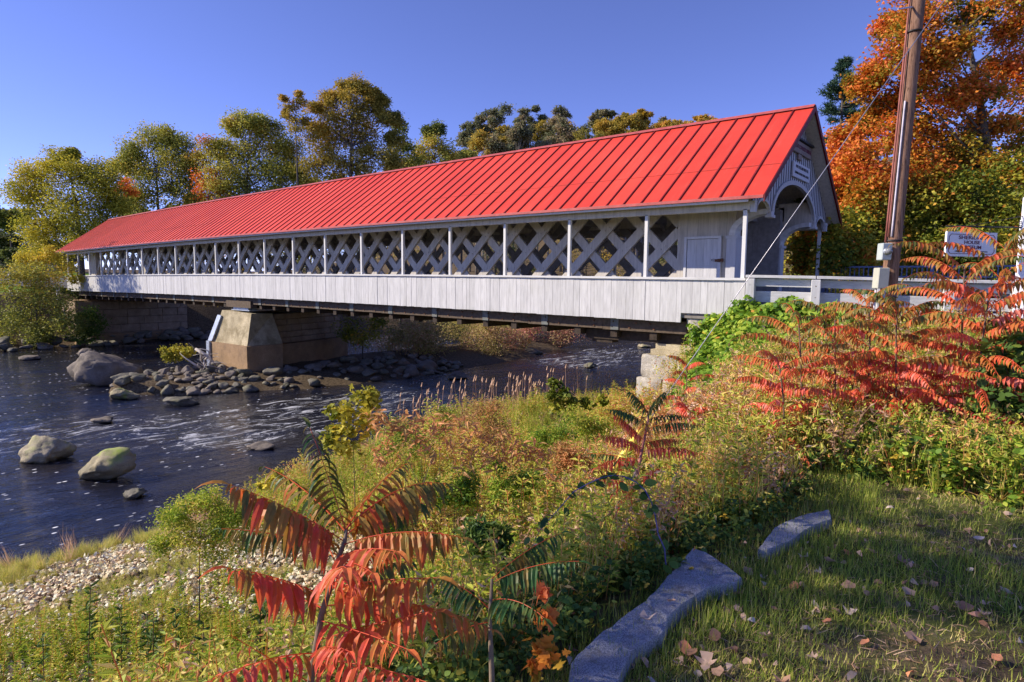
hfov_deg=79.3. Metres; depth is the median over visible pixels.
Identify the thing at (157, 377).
riprap stone
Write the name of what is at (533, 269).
bank tree
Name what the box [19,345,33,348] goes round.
riprap stone
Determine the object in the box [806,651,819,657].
fallen leaf
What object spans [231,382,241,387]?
riprap stone
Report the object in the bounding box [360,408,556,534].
willow shrub
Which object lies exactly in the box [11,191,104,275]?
bank tree
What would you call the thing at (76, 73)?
sky
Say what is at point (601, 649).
kerb stone
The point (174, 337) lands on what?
riprap stone
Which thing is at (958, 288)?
sumac
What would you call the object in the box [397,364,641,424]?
seed heads
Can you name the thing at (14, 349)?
riprap stone
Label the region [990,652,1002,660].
fallen leaf
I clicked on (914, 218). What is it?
young tree
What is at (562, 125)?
hill tree
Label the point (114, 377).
riprap stone
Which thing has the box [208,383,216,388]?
riprap stone
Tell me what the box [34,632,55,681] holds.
goldenrod stalk
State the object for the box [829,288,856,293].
verge grass
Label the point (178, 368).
riprap stone
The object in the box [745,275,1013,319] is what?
timber guard rail
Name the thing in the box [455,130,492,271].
hill tree
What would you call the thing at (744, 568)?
fallen leaf
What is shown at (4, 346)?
riprap stone
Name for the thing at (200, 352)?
driftwood log
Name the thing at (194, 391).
riprap stone
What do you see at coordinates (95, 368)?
boulder
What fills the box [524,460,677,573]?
bramble cane
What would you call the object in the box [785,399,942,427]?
bramble bush
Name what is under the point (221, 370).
riprap stone
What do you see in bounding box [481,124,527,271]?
hill tree
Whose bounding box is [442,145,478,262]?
woodland tree
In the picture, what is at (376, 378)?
riprap stone
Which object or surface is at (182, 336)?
riprap stone
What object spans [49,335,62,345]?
riprap stone
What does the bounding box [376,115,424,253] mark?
leafy tree
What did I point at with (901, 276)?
metal railing
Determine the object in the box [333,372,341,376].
riprap stone
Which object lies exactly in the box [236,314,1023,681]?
bramble cover
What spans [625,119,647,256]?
hill tree
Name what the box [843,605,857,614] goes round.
fallen leaf
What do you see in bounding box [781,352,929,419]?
sumac
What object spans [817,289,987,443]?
sumac
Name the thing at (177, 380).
riprap stone
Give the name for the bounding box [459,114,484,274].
hill tree
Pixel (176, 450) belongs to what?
water
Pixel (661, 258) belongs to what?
bank tree
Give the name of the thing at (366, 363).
riprap stone
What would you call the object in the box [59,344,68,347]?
riprap stone
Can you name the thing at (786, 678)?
fallen leaf
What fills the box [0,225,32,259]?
woodland tree
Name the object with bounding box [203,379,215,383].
riprap stone
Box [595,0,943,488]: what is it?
guy wire
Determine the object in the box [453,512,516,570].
meadow bush
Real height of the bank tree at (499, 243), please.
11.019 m
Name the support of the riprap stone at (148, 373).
on the ground at (202, 317)
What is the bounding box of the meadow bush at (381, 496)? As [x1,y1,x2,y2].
[348,487,419,575]
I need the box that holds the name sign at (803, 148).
[793,138,814,160]
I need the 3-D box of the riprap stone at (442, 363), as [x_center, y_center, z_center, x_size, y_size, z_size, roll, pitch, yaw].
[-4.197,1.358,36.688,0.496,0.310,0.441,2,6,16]
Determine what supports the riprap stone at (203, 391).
on the ground at (202, 317)
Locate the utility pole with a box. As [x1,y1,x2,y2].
[865,0,925,317]
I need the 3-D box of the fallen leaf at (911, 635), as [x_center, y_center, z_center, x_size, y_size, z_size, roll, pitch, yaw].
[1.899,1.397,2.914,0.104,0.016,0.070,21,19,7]
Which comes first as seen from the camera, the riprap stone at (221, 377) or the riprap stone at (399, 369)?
the riprap stone at (221, 377)
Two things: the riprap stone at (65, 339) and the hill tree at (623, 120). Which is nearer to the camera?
the riprap stone at (65, 339)
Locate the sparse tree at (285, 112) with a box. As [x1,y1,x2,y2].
[277,89,323,260]
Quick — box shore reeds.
[0,395,621,565]
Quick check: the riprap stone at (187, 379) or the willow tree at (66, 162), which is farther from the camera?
the willow tree at (66, 162)
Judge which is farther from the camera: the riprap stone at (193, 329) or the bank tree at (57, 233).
the bank tree at (57, 233)
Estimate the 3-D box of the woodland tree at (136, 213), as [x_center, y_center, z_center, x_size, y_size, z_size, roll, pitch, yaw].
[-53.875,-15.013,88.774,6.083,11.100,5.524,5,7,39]
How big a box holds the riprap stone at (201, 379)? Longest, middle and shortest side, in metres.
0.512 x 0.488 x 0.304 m
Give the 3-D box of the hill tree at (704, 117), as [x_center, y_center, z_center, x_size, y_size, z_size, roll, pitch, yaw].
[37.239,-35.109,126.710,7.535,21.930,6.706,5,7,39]
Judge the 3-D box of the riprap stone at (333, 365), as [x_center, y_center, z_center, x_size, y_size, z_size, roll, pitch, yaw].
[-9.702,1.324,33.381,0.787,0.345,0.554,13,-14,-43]
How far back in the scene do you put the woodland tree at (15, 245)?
88.36 m
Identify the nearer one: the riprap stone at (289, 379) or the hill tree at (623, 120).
the riprap stone at (289, 379)
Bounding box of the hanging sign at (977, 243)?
[944,198,1023,318]
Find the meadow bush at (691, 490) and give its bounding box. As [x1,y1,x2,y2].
[652,478,712,527]
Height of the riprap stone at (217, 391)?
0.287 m
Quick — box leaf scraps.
[567,474,1023,681]
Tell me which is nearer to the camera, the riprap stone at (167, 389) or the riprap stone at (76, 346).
the riprap stone at (167, 389)
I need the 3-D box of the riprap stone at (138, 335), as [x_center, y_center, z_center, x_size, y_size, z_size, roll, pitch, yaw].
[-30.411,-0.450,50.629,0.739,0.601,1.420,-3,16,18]
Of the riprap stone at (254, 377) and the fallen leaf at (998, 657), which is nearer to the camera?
the fallen leaf at (998, 657)
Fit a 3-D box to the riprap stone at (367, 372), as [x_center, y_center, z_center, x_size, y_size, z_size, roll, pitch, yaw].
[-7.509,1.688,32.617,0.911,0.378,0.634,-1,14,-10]
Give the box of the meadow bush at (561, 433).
[516,417,584,465]
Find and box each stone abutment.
[62,299,187,344]
[636,313,710,401]
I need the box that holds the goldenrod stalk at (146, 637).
[136,613,156,679]
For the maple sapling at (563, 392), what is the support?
on the ground at (202, 317)
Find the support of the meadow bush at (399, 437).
on the ground at (202, 317)
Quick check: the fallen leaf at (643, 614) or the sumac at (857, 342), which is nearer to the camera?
the fallen leaf at (643, 614)
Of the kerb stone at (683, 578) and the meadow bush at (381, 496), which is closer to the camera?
the kerb stone at (683, 578)
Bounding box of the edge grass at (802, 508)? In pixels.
[482,461,886,681]
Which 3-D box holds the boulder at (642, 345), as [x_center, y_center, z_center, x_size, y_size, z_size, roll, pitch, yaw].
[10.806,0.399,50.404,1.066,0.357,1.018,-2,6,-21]
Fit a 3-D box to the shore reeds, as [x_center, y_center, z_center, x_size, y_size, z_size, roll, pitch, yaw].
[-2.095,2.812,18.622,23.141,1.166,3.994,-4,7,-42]
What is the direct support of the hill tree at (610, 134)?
on the ground at (202, 317)
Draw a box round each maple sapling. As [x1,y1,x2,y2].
[252,468,283,622]
[318,383,383,541]
[521,580,570,681]
[544,377,612,432]
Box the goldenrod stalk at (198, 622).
[187,620,217,679]
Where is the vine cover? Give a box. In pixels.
[619,294,858,447]
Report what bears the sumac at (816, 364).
on the ground at (202, 317)
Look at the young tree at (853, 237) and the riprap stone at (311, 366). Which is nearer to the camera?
the young tree at (853, 237)
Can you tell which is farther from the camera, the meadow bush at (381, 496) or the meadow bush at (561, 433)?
the meadow bush at (561, 433)
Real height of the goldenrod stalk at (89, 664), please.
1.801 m
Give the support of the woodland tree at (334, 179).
on the ground at (202, 317)
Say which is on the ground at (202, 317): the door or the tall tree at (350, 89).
the tall tree at (350, 89)
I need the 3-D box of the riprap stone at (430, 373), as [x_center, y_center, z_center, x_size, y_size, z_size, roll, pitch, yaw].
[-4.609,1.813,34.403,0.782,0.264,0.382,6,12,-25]
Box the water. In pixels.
[0,329,655,563]
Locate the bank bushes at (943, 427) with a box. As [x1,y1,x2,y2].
[752,306,1023,501]
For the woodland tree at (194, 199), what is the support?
on the ground at (202, 317)
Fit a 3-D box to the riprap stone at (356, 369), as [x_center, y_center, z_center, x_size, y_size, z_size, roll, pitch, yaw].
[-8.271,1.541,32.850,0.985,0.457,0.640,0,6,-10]
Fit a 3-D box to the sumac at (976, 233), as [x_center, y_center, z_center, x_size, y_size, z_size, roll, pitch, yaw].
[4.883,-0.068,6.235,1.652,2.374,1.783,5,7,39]
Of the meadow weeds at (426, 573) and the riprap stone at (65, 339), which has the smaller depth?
the meadow weeds at (426, 573)
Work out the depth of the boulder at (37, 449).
17.45 m
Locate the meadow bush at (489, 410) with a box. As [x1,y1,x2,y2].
[452,393,516,493]
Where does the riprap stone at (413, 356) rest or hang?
on the ground at (202, 317)
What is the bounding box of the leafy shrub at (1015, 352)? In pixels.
[936,315,1023,435]
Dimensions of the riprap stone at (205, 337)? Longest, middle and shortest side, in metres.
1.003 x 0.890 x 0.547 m
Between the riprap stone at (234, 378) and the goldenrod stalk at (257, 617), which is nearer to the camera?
the goldenrod stalk at (257, 617)
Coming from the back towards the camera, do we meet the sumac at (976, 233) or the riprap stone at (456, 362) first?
the riprap stone at (456, 362)
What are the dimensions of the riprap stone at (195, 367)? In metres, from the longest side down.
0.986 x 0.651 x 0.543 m
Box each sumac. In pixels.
[195,417,505,681]
[424,531,595,681]
[582,389,705,533]
[661,355,718,401]
[669,402,708,436]
[727,350,837,466]
[732,303,870,439]
[774,300,893,416]
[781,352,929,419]
[811,284,933,421]
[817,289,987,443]
[865,361,1020,429]
[868,241,1023,411]
[878,275,1023,431]
[897,226,1023,401]
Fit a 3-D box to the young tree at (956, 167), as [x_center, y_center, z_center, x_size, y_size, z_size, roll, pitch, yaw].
[17.642,-5.303,27.111,11.015,7.239,4.446,0,5,-4]
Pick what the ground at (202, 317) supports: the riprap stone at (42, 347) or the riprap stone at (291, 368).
the riprap stone at (291, 368)
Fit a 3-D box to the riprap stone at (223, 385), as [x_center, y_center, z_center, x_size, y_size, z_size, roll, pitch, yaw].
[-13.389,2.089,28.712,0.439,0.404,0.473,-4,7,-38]
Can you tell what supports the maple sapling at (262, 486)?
on the ground at (202, 317)
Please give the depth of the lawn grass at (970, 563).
3.35 m
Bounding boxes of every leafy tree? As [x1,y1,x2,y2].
[104,119,206,270]
[194,106,319,273]
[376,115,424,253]
[402,118,465,270]
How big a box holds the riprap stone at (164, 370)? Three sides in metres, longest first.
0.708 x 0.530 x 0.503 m
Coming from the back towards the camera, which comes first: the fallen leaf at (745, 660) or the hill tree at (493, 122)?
the hill tree at (493, 122)
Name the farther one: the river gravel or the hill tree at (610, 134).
the hill tree at (610, 134)
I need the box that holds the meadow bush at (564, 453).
[542,433,605,483]
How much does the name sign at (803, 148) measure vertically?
0.555 m
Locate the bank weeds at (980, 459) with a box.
[773,311,1023,499]
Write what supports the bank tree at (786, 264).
on the ground at (202, 317)
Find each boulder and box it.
[18,355,41,359]
[18,435,76,463]
[67,351,142,386]
[76,348,96,355]
[78,447,135,479]
[90,416,113,422]
[110,388,139,398]
[123,488,146,498]
[162,396,198,405]
[247,441,274,450]
[415,359,437,370]
[448,371,467,378]
[525,348,543,353]
[584,362,597,367]
[637,344,650,347]
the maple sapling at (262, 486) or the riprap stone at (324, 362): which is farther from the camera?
the riprap stone at (324, 362)
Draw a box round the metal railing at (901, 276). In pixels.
[821,264,1015,306]
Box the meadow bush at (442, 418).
[418,394,460,483]
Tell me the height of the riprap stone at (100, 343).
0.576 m
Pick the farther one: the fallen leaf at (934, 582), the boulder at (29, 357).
the boulder at (29, 357)
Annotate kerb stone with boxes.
[569,601,668,681]
[647,548,741,629]
[758,510,831,561]
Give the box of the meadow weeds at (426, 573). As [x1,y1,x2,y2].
[82,325,824,681]
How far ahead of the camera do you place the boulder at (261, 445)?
18.91 m
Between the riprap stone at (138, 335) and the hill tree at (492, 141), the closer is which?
the riprap stone at (138, 335)
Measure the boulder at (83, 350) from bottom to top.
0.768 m
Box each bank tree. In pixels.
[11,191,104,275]
[110,188,161,263]
[136,254,210,273]
[253,250,319,272]
[341,246,398,273]
[355,246,434,323]
[452,242,544,273]
[482,241,529,268]
[485,242,538,274]
[541,238,617,275]
[587,251,635,275]
[639,236,677,273]
[783,254,796,274]
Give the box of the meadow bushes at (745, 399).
[93,323,836,681]
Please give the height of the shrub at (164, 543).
2.258 m
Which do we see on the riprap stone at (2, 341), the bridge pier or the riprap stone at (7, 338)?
the riprap stone at (7, 338)
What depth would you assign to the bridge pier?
32.76 m
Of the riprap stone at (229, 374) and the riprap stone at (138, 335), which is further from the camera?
the riprap stone at (138, 335)
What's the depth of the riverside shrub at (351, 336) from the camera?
35.88 m
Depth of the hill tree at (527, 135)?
110.31 m
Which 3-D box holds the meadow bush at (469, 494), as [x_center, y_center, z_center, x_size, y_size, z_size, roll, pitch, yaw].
[-0.549,1.979,5.659,0.576,1.680,0.512,5,7,39]
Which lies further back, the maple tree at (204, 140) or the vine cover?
the maple tree at (204, 140)
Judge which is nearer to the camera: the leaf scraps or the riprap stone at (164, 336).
the leaf scraps
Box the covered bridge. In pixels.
[55,104,841,344]
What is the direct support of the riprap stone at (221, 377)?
on the ground at (202, 317)
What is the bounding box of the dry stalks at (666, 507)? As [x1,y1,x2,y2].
[138,315,849,681]
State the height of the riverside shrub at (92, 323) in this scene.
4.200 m
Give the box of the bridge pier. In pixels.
[206,307,347,370]
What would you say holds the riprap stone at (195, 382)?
on the ground at (202, 317)
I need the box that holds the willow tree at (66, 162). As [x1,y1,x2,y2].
[0,144,136,274]
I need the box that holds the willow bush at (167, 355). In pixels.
[157,343,196,365]
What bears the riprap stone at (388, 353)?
on the ground at (202, 317)
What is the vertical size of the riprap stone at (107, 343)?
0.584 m
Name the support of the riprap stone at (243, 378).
on the ground at (202, 317)
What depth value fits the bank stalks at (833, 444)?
5.49 m
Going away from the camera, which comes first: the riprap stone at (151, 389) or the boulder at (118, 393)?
the boulder at (118, 393)
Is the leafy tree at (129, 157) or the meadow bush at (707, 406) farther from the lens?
the leafy tree at (129, 157)
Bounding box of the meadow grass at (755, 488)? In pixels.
[189,340,814,681]
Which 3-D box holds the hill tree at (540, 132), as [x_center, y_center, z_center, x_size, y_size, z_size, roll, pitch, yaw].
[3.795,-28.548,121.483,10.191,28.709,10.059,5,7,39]
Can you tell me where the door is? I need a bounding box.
[683,236,722,277]
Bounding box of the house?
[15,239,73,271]
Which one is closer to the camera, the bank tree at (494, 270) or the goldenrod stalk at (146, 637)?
the goldenrod stalk at (146, 637)
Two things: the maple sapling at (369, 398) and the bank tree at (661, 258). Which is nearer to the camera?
the maple sapling at (369, 398)
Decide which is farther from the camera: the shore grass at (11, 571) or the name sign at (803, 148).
the name sign at (803, 148)
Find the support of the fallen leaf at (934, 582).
on the ground at (202, 317)
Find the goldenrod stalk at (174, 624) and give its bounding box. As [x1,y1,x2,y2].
[164,607,184,681]
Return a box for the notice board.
[791,161,809,182]
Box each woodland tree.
[0,203,37,270]
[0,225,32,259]
[0,232,25,264]
[0,245,34,266]
[0,257,14,270]
[125,202,150,266]
[182,192,205,204]
[320,170,347,264]
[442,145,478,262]
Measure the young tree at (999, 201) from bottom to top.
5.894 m
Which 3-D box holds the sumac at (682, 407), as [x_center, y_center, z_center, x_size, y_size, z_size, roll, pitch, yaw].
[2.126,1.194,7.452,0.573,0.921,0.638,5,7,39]
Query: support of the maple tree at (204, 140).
on the ground at (202, 317)
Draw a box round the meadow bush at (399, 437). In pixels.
[365,412,441,529]
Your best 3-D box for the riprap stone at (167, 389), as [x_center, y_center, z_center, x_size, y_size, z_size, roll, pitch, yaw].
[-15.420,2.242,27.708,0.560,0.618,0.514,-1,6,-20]
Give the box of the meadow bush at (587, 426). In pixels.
[559,403,614,463]
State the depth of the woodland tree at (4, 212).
80.50 m
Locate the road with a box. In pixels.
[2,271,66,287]
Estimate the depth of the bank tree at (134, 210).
74.76 m
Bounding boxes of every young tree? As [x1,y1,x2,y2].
[784,198,882,292]
[829,139,1014,262]
[851,163,971,294]
[911,145,1023,283]
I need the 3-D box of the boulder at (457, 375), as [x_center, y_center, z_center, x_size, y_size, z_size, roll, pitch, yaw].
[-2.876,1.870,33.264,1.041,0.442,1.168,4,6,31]
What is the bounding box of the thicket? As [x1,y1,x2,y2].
[789,218,1017,298]
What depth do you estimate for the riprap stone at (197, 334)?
53.24 m
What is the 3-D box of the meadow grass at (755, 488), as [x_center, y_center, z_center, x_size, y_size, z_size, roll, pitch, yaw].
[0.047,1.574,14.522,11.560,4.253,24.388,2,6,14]
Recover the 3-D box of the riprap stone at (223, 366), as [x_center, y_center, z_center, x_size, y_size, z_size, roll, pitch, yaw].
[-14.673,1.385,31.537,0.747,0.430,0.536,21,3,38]
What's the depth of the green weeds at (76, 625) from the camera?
7.37 m
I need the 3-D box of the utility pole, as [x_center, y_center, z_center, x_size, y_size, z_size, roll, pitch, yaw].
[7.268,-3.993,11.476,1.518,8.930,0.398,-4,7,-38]
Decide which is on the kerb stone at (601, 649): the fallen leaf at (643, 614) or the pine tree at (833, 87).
the fallen leaf at (643, 614)
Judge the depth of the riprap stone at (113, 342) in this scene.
47.79 m
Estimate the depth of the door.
17.29 m
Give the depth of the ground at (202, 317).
3.66 m
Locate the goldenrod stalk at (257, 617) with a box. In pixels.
[246,589,272,661]
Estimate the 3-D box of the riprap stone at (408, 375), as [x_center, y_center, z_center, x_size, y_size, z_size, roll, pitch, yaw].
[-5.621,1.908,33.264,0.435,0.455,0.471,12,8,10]
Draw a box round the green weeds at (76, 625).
[0,509,554,681]
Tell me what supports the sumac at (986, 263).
on the ground at (202, 317)
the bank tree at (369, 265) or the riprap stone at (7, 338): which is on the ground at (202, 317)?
the bank tree at (369, 265)
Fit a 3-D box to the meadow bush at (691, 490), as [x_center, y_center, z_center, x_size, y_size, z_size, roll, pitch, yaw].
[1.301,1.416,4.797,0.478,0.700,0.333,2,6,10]
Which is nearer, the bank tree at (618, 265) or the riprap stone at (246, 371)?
the riprap stone at (246, 371)
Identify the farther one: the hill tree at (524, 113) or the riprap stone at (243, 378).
the hill tree at (524, 113)
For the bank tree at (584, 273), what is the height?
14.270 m
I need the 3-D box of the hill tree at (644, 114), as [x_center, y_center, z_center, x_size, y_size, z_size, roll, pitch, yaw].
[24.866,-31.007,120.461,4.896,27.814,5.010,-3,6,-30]
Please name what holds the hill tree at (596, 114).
on the ground at (202, 317)
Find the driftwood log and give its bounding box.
[180,343,226,370]
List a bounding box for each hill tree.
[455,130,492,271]
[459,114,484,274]
[459,133,506,260]
[461,127,494,257]
[474,101,515,268]
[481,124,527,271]
[488,124,525,256]
[503,117,532,151]
[516,104,547,144]
[517,140,532,146]
[524,119,555,249]
[531,135,565,254]
[540,105,579,265]
[540,117,579,271]
[554,118,577,137]
[571,126,593,273]
[576,109,618,251]
[591,118,618,255]
[599,116,611,259]
[604,112,648,259]
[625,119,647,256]
[636,108,654,242]
[650,116,667,128]
[654,122,675,128]
[658,119,690,245]
[683,113,715,122]
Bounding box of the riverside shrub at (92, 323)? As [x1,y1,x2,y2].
[52,305,111,347]
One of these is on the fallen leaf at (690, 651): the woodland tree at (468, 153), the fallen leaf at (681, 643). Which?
the fallen leaf at (681, 643)
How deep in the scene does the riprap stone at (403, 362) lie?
35.29 m
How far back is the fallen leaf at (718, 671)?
2.67 m
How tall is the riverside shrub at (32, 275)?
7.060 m
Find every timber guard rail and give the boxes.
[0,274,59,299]
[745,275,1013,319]
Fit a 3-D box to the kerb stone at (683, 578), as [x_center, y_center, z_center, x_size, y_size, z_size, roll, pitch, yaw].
[0.976,1.509,3.372,0.367,0.418,0.864,5,7,39]
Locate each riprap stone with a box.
[0,336,9,342]
[0,339,10,343]
[0,343,12,350]
[7,347,17,351]
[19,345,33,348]
[36,342,49,349]
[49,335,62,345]
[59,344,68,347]
[63,335,74,341]
[71,344,80,347]
[88,340,105,345]
[104,340,112,345]
[110,340,118,345]
[110,373,131,379]
[113,375,130,385]
[121,337,136,343]
[130,374,146,381]
[132,331,146,338]
[136,338,144,342]
[144,370,153,375]
[147,386,155,392]
[154,374,162,380]
[156,380,169,387]
[157,333,169,339]
[158,367,170,373]
[160,384,174,395]
[169,335,180,340]
[172,331,183,336]
[174,366,182,371]
[174,378,181,382]
[175,388,185,391]
[178,327,189,334]
[180,334,190,339]
[181,365,194,372]
[182,376,192,381]
[186,386,200,395]
[187,327,200,333]
[190,373,201,378]
[191,381,200,384]
[192,331,203,337]
[192,363,205,369]
[196,377,208,382]
[199,388,212,394]
[200,334,208,339]
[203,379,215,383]
[206,364,216,371]
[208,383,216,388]
[213,389,220,393]
[215,375,227,379]
[218,364,228,369]
[218,368,227,373]
[218,382,228,388]
[224,387,238,393]
[225,370,236,377]
[231,376,239,380]
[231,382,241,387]
[237,369,252,374]
[237,377,248,380]
[242,384,258,392]
[248,375,260,380]
[263,366,282,375]
[266,375,275,380]
[283,366,298,370]
[283,377,294,382]
[297,369,308,373]
[304,363,321,370]
[308,378,320,386]
[318,360,330,367]
[326,362,338,367]
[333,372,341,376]
[340,355,359,361]
[347,366,364,373]
[359,359,372,361]
[359,361,372,365]
[361,369,377,376]
[370,376,381,380]
[371,362,383,369]
[377,369,388,374]
[382,351,395,356]
[385,359,398,364]
[393,367,403,372]
[396,360,410,365]
[403,373,411,377]
[404,365,418,375]
[407,353,417,358]
[423,371,435,374]
[437,361,445,365]
[453,361,460,364]
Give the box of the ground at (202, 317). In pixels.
[0,133,1023,681]
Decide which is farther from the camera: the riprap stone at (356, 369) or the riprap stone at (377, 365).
the riprap stone at (377, 365)
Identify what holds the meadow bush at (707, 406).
on the ground at (202, 317)
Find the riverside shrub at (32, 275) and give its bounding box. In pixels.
[0,259,96,348]
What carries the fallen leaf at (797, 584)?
on the ground at (202, 317)
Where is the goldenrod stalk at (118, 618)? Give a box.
[111,605,130,676]
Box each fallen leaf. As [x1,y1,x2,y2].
[639,609,656,619]
[678,639,690,653]
[685,648,696,656]
[694,649,716,670]
[709,628,720,640]
[711,665,724,675]
[742,657,750,663]
[743,565,752,574]
[772,673,789,681]
[789,581,798,588]
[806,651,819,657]
[822,618,830,622]
[824,556,836,562]
[841,580,857,587]
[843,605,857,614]
[860,638,870,643]
[898,554,910,562]
[902,586,915,595]
[904,630,925,642]
[929,580,937,586]
[953,601,974,610]
[973,536,984,539]
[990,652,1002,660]
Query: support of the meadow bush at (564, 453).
on the ground at (202, 317)
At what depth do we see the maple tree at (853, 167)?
23.28 m
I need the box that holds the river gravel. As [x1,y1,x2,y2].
[0,509,449,681]
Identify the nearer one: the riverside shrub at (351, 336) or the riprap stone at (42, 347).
the riverside shrub at (351, 336)
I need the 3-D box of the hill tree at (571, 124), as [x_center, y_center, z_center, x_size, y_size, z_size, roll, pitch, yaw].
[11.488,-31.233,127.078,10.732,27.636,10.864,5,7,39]
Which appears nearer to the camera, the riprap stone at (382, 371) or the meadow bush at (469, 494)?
the meadow bush at (469, 494)
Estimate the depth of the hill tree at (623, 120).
112.62 m
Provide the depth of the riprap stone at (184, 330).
53.46 m
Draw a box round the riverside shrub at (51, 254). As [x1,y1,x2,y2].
[8,243,85,331]
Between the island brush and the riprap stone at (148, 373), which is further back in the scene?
the island brush
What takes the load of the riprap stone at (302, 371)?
on the ground at (202, 317)
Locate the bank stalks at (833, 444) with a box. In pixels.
[762,303,1023,489]
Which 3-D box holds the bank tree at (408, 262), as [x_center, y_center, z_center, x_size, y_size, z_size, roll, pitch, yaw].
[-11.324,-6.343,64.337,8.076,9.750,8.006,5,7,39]
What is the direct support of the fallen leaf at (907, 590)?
on the ground at (202, 317)
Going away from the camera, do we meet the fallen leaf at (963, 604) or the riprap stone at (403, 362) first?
the fallen leaf at (963, 604)
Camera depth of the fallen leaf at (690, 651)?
2.81 m
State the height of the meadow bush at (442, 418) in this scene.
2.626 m
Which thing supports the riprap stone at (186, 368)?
on the ground at (202, 317)
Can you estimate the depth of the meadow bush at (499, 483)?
6.31 m
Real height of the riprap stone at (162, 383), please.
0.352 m
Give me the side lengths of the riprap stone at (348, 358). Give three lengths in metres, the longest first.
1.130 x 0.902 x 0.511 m
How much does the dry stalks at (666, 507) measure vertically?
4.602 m
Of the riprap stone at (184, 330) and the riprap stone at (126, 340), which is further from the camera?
the riprap stone at (184, 330)
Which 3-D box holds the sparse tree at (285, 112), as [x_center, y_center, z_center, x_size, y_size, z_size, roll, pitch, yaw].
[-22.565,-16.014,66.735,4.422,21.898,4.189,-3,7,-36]
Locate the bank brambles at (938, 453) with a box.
[761,312,1023,508]
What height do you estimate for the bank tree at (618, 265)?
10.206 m
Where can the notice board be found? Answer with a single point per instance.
(800, 172)
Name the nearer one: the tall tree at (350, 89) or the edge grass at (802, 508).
the edge grass at (802, 508)
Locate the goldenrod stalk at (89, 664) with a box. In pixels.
[77,579,102,681]
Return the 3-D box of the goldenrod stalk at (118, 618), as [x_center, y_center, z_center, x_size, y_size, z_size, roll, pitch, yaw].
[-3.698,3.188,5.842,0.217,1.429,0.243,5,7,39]
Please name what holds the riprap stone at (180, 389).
on the ground at (202, 317)
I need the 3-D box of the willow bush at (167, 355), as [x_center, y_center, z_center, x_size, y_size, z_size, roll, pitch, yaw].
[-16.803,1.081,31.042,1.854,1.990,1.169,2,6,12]
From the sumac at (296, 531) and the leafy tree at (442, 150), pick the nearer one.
the sumac at (296, 531)
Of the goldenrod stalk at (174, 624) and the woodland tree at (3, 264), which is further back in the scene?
the woodland tree at (3, 264)
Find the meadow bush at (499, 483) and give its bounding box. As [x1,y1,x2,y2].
[479,453,545,511]
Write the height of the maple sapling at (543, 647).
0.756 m
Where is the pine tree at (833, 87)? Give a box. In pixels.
[816,55,882,289]
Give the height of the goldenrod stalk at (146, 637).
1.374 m
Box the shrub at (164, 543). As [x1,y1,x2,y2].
[144,483,266,634]
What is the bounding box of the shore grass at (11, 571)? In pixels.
[0,518,396,680]
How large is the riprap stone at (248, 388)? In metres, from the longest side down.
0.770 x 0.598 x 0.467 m
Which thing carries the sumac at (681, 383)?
on the ground at (202, 317)
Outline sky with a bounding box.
[0,0,1023,270]
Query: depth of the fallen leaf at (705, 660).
2.74 m
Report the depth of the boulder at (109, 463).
15.84 m
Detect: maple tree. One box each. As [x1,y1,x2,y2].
[114,177,139,273]
[186,133,237,272]
[823,0,1023,294]
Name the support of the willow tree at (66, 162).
on the ground at (202, 317)
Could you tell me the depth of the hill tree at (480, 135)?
110.92 m
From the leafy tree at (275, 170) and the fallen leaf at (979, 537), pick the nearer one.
the fallen leaf at (979, 537)
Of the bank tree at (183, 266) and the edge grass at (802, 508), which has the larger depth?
the bank tree at (183, 266)
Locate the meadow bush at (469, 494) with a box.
[419,465,487,550]
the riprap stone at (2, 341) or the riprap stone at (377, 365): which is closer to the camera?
the riprap stone at (377, 365)
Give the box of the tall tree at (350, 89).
[291,70,408,265]
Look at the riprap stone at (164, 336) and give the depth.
51.35 m
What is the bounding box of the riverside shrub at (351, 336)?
[328,314,392,358]
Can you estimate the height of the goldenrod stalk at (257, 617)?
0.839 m
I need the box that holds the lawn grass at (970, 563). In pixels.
[510,465,1023,681]
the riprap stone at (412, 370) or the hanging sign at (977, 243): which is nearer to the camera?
the hanging sign at (977, 243)
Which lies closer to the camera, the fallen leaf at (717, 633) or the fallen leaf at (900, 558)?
the fallen leaf at (717, 633)
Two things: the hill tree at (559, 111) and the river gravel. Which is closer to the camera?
the river gravel
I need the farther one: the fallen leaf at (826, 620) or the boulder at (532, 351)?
the boulder at (532, 351)
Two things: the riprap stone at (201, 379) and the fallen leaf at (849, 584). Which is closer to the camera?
the fallen leaf at (849, 584)
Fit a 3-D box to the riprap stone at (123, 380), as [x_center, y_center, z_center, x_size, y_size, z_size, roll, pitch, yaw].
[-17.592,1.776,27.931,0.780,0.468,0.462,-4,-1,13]
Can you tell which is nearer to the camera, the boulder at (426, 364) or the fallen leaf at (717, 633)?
the fallen leaf at (717, 633)
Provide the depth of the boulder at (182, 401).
25.32 m
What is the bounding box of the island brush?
[372,318,591,356]
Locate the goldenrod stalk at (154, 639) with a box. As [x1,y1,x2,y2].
[142,612,168,673]
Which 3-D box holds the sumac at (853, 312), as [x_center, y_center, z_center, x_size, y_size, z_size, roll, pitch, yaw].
[3.333,0.381,6.291,1.157,1.566,1.214,5,7,39]
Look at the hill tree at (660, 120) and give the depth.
122.56 m
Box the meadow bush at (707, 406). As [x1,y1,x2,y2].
[691,396,736,421]

